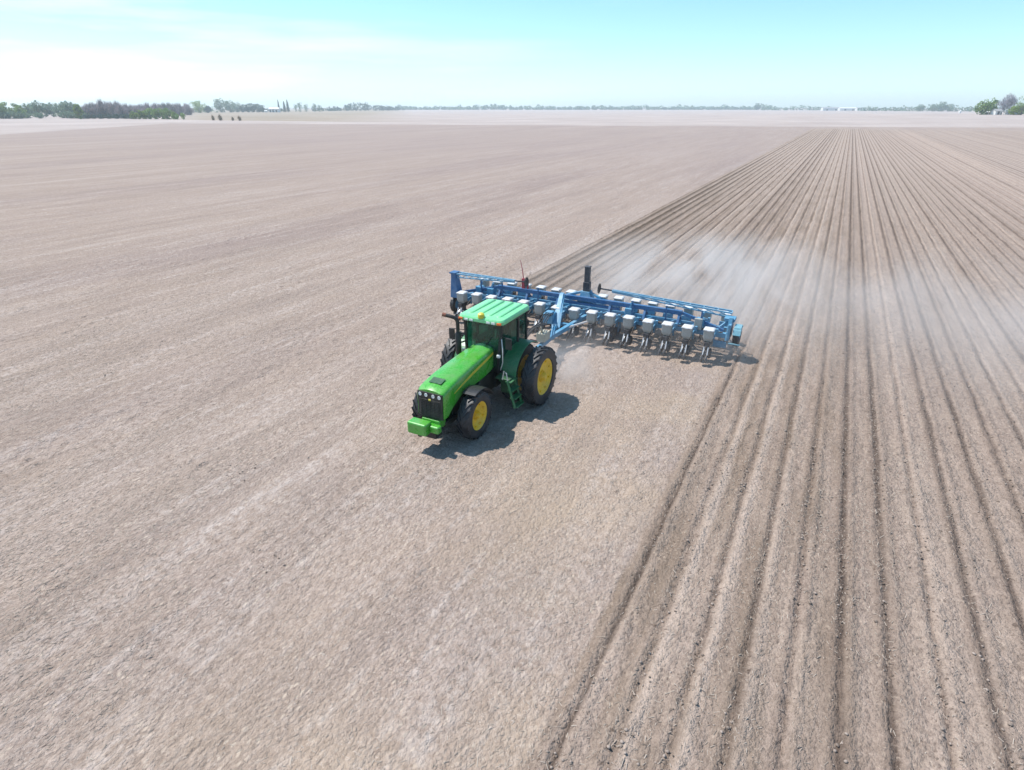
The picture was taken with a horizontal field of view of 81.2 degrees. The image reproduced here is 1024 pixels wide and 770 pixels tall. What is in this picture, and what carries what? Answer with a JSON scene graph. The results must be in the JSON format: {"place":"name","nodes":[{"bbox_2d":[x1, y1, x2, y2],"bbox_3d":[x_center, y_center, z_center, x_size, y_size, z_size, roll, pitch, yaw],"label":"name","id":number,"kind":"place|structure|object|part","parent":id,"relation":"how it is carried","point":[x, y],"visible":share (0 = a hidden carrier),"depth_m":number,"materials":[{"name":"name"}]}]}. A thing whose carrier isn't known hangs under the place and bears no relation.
{"place":"outdoors","nodes":[
{"label":"outdoors","id":0,"kind":"place"},
{"bbox_2d":[268,107,280,111],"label":"barn","id":1,"kind":"structure","parent":0,"point":[273,109],"depth_m":1167.62,"materials":[{"name":"white metal"}]},
{"bbox_2d":[0,108,1023,769],"bbox_3d":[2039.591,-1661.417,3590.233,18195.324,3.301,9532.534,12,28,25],"label":"ground","id":2,"kind":"structure","parent":0,"point":[100,220],"depth_m":17.23,"materials":[{"name":"soil"}]},
{"bbox_2d":[0,104,6,118],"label":"tree","id":3,"kind":"object","parent":2,"relation":"on","point":[1,109],"visible":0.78,"depth_m":508.02,"materials":[{"name":"green plant"}]},
{"bbox_2d":[0,112,9,118],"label":"bush","id":4,"kind":"object","parent":2,"relation":"on","point":[5,116],"visible":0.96,"depth_m":507.97,"materials":[{"name":"green plant"}]},
{"bbox_2d":[0,102,13,117],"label":"tree","id":5,"kind":"object","parent":2,"relation":"on","point":[4,104],"visible":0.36,"depth_m":516.25,"materials":[{"name":"green plant"}]},
{"bbox_2d":[6,110,18,118],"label":"bush","id":6,"kind":"object","parent":2,"relation":"on","point":[11,115],"visible":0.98,"depth_m":508.82,"materials":[{"name":"green plant"}]},
{"bbox_2d":[8,103,21,112],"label":"tree","id":7,"kind":"object","parent":2,"relation":"on","point":[12,105],"visible":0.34,"depth_m":517.27,"materials":[{"name":"green plant"}]},
{"bbox_2d":[14,105,26,117],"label":"tree","id":8,"kind":"object","parent":2,"relation":"on","point":[16,108],"visible":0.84,"depth_m":513.00,"materials":[{"name":"green plant"}]},
{"bbox_2d":[13,111,27,118],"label":"bush","id":9,"kind":"object","parent":2,"relation":"on","point":[19,115],"visible":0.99,"depth_m":509.84,"materials":[{"name":"green plant"}]},
{"bbox_2d":[21,103,32,112],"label":"tree","id":10,"kind":"object","parent":2,"relation":"on","point":[26,107],"visible":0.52,"depth_m":544.02,"materials":[{"name":"green plant"}]},
{"bbox_2d":[32,112,43,117],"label":"bush","id":11,"kind":"object","parent":2,"relation":"on","point":[37,114],"visible":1,"depth_m":523.06,"materials":[{"name":"green plant"}]},
{"bbox_2d":[30,100,46,117],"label":"tree","id":12,"kind":"object","parent":2,"relation":"on","point":[38,109],"visible":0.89,"depth_m":534.60,"materials":[{"name":"green plant"}]},
{"bbox_2d":[39,103,51,116],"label":"tree","id":13,"kind":"object","parent":2,"relation":"on","point":[45,112],"visible":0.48,"depth_m":598.98,"materials":[{"name":"green plant"}]},
{"bbox_2d":[44,102,58,116],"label":"tree","id":14,"kind":"object","parent":2,"relation":"on","point":[48,107],"visible":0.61,"depth_m":598.60,"materials":[{"name":"green plant"}]},
{"bbox_2d":[50,103,60,116],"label":"tree","id":15,"kind":"object","parent":2,"relation":"on","point":[55,110],"visible":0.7,"depth_m":588.00,"materials":[{"name":"green plant"}]},
{"bbox_2d":[56,112,65,117],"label":"bush","id":16,"kind":"object","parent":2,"relation":"on","point":[61,114],"visible":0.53,"depth_m":536.80,"materials":[{"name":"green plant"}]},
{"bbox_2d":[57,102,67,112],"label":"tree","id":17,"kind":"object","parent":2,"relation":"on","point":[60,106],"visible":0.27,"depth_m":542.25,"materials":[{"name":"green plant"}]},
{"bbox_2d":[61,101,73,112],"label":"tree","id":18,"kind":"object","parent":2,"relation":"on","point":[66,108],"visible":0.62,"depth_m":533.88,"materials":[{"name":"green plant"}]},
{"bbox_2d":[63,110,73,117],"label":"bush","id":19,"kind":"object","parent":2,"relation":"on","point":[68,115],"visible":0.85,"depth_m":522.36,"materials":[{"name":"green plant"}]},
{"bbox_2d":[72,104,83,118],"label":"tree","id":20,"kind":"object","parent":2,"relation":"on","point":[77,110],"visible":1,"depth_m":495.11,"materials":[{"name":"green plant"}]},
{"bbox_2d":[79,104,92,114],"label":"tree","id":21,"kind":"object","parent":2,"relation":"on","point":[85,108],"visible":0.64,"depth_m":525.39,"materials":[{"name":"grey plant"}]},
{"bbox_2d":[85,102,94,114],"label":"tree","id":22,"kind":"object","parent":2,"relation":"on","point":[91,105],"visible":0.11,"depth_m":542.37,"materials":[{"name":"grey plant"}]},
{"bbox_2d":[89,103,107,117],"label":"tree","id":23,"kind":"object","parent":2,"relation":"on","point":[96,109],"visible":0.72,"depth_m":529.57,"materials":[{"name":"grey plant"}]},
{"bbox_2d":[95,113,106,118],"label":"bush","id":24,"kind":"object","parent":2,"relation":"on","point":[101,116],"visible":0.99,"depth_m":510.67,"materials":[{"name":"green plant"}]},
{"bbox_2d":[92,99,110,114],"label":"tree","id":25,"kind":"object","parent":2,"relation":"on","point":[100,102],"visible":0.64,"depth_m":531.52,"materials":[{"name":"grey plant"}]},
{"bbox_2d":[102,100,122,114],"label":"tree","id":26,"kind":"object","parent":2,"relation":"on","point":[111,108],"visible":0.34,"depth_m":528.19,"materials":[{"name":"grey plant"}]},
{"bbox_2d":[6,104,218,113],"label":"distant wood","id":27,"kind":"object","parent":2,"relation":"on","point":[158,106],"visible":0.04,"depth_m":1119.88,"materials":[{"name":"green plant"}]},
{"bbox_2d":[111,114,120,118],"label":"bush","id":28,"kind":"object","parent":2,"relation":"on","point":[115,116],"visible":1,"depth_m":509.77,"materials":[{"name":"green plant"}]},
{"bbox_2d":[113,103,129,117],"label":"tree","id":29,"kind":"object","parent":2,"relation":"on","point":[120,109],"visible":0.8,"depth_m":524.62,"materials":[{"name":"grey plant"}]},
{"bbox_2d":[123,102,134,112],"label":"tree","id":30,"kind":"object","parent":2,"relation":"on","point":[131,109],"visible":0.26,"depth_m":544.45,"materials":[{"name":"grey plant"}]},
{"bbox_2d":[129,111,137,118],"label":"bush","id":31,"kind":"object","parent":2,"relation":"on","point":[131,114],"visible":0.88,"depth_m":495.93,"materials":[{"name":"green plant"}]},
{"bbox_2d":[129,105,139,112],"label":"tree","id":32,"kind":"object","parent":2,"relation":"on","point":[135,107],"visible":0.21,"depth_m":580.98,"materials":[{"name":"grey plant"}]},
{"bbox_2d":[134,109,144,118],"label":"bush","id":33,"kind":"object","parent":2,"relation":"on","point":[138,115],"visible":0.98,"depth_m":493.23,"materials":[{"name":"green plant"}]},
{"bbox_2d":[140,102,154,116],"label":"tree","id":34,"kind":"object","parent":2,"relation":"on","point":[144,106],"visible":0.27,"depth_m":587.46,"materials":[{"name":"grey plant"}]},
{"bbox_2d":[144,108,153,118],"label":"bush","id":35,"kind":"object","parent":2,"relation":"on","point":[147,111],"visible":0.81,"depth_m":495.03,"materials":[{"name":"green plant"}]},
{"bbox_2d":[150,108,159,118],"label":"bush","id":36,"kind":"object","parent":2,"relation":"on","point":[155,112],"visible":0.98,"depth_m":490.91,"materials":[{"name":"green plant"}]},
{"bbox_2d":[150,102,161,110],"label":"tree","id":37,"kind":"object","parent":2,"relation":"on","point":[154,105],"visible":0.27,"depth_m":597.08,"materials":[{"name":"grey plant"}]},
{"bbox_2d":[157,108,165,118],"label":"bush","id":38,"kind":"object","parent":2,"relation":"on","point":[160,112],"visible":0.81,"depth_m":491.61,"materials":[{"name":"green plant"}]},
{"bbox_2d":[157,102,169,116],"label":"tree","id":39,"kind":"object","parent":2,"relation":"on","point":[163,106],"visible":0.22,"depth_m":615.37,"materials":[{"name":"grey plant"}]},
{"bbox_2d":[160,107,171,118],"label":"bush","id":40,"kind":"object","parent":2,"relation":"on","point":[167,113],"visible":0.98,"depth_m":488.82,"materials":[{"name":"green plant"}]},
{"bbox_2d":[166,103,178,115],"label":"tree","id":41,"kind":"object","parent":2,"relation":"on","point":[173,109],"visible":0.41,"depth_m":634.33,"materials":[{"name":"grey plant"}]},
{"bbox_2d":[175,103,185,115],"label":"tree","id":42,"kind":"object","parent":2,"relation":"on","point":[181,109],"visible":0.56,"depth_m":687.94,"materials":[{"name":"grey plant"}]},
{"bbox_2d":[182,103,193,114],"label":"tree","id":43,"kind":"object","parent":2,"relation":"on","point":[189,111],"visible":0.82,"depth_m":743.26,"materials":[{"name":"grey plant"}]},
{"bbox_2d":[190,100,206,112],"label":"tree","id":44,"kind":"object","parent":2,"relation":"on","point":[199,107],"visible":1,"depth_m":1040.70,"materials":[{"name":"green plant"}]},
{"bbox_2d":[204,106,211,112],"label":"tree","id":45,"kind":"object","parent":2,"relation":"on","point":[207,109],"visible":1,"depth_m":1052.12,"materials":[{"name":"green plant"}]},
{"bbox_2d":[214,98,226,111],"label":"tree","id":46,"kind":"object","parent":2,"relation":"on","point":[218,105],"visible":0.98,"depth_m":1131.16,"materials":[{"name":"green plant"}]},
{"bbox_2d":[223,100,236,111],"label":"tree","id":47,"kind":"object","parent":2,"relation":"on","point":[229,107],"visible":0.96,"depth_m":1140.88,"materials":[{"name":"green plant"}]},
{"bbox_2d":[231,102,240,111],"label":"tree","id":48,"kind":"object","parent":2,"relation":"on","point":[236,107],"visible":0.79,"depth_m":1175.75,"materials":[{"name":"green plant"}]},
{"bbox_2d":[242,103,252,111],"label":"tree","id":49,"kind":"object","parent":2,"relation":"on","point":[247,108],"visible":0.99,"depth_m":1177.39,"materials":[{"name":"green plant"}]},
{"bbox_2d":[253,104,261,111],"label":"tree","id":50,"kind":"object","parent":2,"relation":"on","point":[256,108],"visible":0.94,"depth_m":1178.27,"materials":[{"name":"green plant"}]},
{"bbox_2d":[311,102,404,110],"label":"distant wood","id":51,"kind":"object","parent":2,"relation":"on","point":[348,107],"visible":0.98,"depth_m":1683.63,"materials":[{"name":"green plant"}]},
{"bbox_2d":[407,299,557,439],"bbox_3d":[-1.181,-0.583,18.672,3.510,3.250,5.915,12,28,25],"label":"tractor","id":52,"kind":"object","parent":2,"relation":"on","point":[487,350],"visible":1,"depth_m":18.59,"materials":[{"name":"metal"}]},
{"bbox_3d":[-0.100,-1.334,18.972,0.085,1.440,1.044,18,30,34],"label":"door window","id":53,"kind":"part","parent":52,"relation":"part of","materials":[{"name":"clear glass"}]},
{"bbox_3d":[0.326,-1.780,19.587,0.013,1.150,0.733,10,27,21],"label":"side window","id":54,"kind":"part","parent":52,"relation":"part of","materials":[{"name":"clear glass"}]},
{"bbox_2d":[0,232,1022,769],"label":"crop residue","id":55,"kind":"object","parent":2,"relation":"on","point":[424,526],"visible":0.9,"depth_m":14.10,"materials":[{"name":"plant"}]},
{"bbox_2d":[103,246,1023,769],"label":"soil clods","id":56,"kind":"object","parent":2,"relation":"on","point":[815,544],"visible":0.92,"depth_m":13.21,"materials":[{"name":"brown soil"}]},
{"bbox_2d":[393,103,772,109],"bbox_3d":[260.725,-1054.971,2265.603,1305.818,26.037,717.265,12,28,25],"label":"distant wood","id":57,"kind":"object","parent":2,"relation":"on","point":[593,107],"visible":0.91,"depth_m":2258.41,"materials":[{"name":"green plant"}]},
{"bbox_2d":[449,260,742,362],"bbox_3d":[2.135,-2.825,23.990,13.160,2.859,8.321,12,28,25],"label":"row planter","id":58,"kind":"object","parent":2,"relation":"on","point":[556,307],"visible":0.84,"depth_m":24.84,"materials":[{"name":"blue paint"}]},
{"bbox_2d":[754,103,760,109],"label":"tree","id":59,"kind":"object","parent":2,"relation":"on","point":[756,106],"visible":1,"depth_m":2082.71,"materials":[{"name":"green plant"}]},
{"bbox_2d":[761,105,828,109],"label":"distant wood","id":60,"kind":"object","parent":2,"relation":"on","point":[802,107],"visible":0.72,"depth_m":1895.43,"materials":[{"name":"green plant"}]},
{"bbox_2d":[857,103,974,111],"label":"distant wood","id":61,"kind":"object","parent":2,"relation":"on","point":[904,109],"visible":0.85,"depth_m":1442.44,"materials":[{"name":"green plant"}]},
{"bbox_2d":[915,104,925,110],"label":"tree","id":62,"kind":"object","parent":2,"relation":"on","point":[920,108],"visible":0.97,"depth_m":1385.27,"materials":[{"name":"green plant"}]},
{"bbox_2d":[930,104,936,110],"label":"tree","id":63,"kind":"object","parent":2,"relation":"on","point":[933,108],"visible":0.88,"depth_m":1377.58,"materials":[{"name":"green plant"}]},
{"bbox_2d":[936,101,948,110],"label":"tree","id":64,"kind":"object","parent":2,"relation":"on","point":[939,106],"visible":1,"depth_m":1357.73,"materials":[{"name":"green plant"}]},
{"bbox_2d":[973,99,992,114],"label":"tree","id":65,"kind":"object","parent":2,"relation":"on","point":[982,107],"visible":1,"depth_m":508.70,"materials":[{"name":"green plant"}]},
{"bbox_2d":[987,97,998,113],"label":"tree","id":66,"kind":"object","parent":2,"relation":"on","point":[994,103],"visible":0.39,"depth_m":518.54,"materials":[{"name":"green plant"}]},
{"bbox_2d":[990,109,1002,114],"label":"shed","id":67,"kind":"structure","parent":2,"relation":"on","point":[996,111],"depth_m":504.03,"materials":[{"name":"white metal"}]},
{"bbox_2d":[997,93,1017,112],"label":"tree","id":68,"kind":"object","parent":2,"relation":"on","point":[1009,103],"visible":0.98,"depth_m":505.26,"materials":[{"name":"grey plant"}]},
{"bbox_2d":[1008,106,1020,114],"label":"bush","id":69,"kind":"object","parent":2,"relation":"on","point":[1012,110],"visible":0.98,"depth_m":497.25,"materials":[{"name":"green plant"}]},
{"bbox_2d":[1013,96,1023,114],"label":"tree","id":70,"kind":"object","parent":2,"relation":"on","point":[1021,105],"visible":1,"depth_m":494.25,"materials":[{"name":"green plant"}]},
{"bbox_2d":[0,0,1023,107],"label":"sky","id":71,"kind":"structure","parent":0,"point":[325,53],"materials":[{"name":"blue"}]},
{"bbox_2d":[821,107,838,110],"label":"barn","id":72,"kind":"structure","parent":0,"point":[829,108],"depth_m":1719.97,"materials":[{"name":"white metal"}]},
{"bbox_2d":[837,107,855,110],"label":"barn","id":73,"kind":"structure","parent":0,"point":[846,108],"depth_m":1701.91,"materials":[{"name":"white metal"}]}
]}

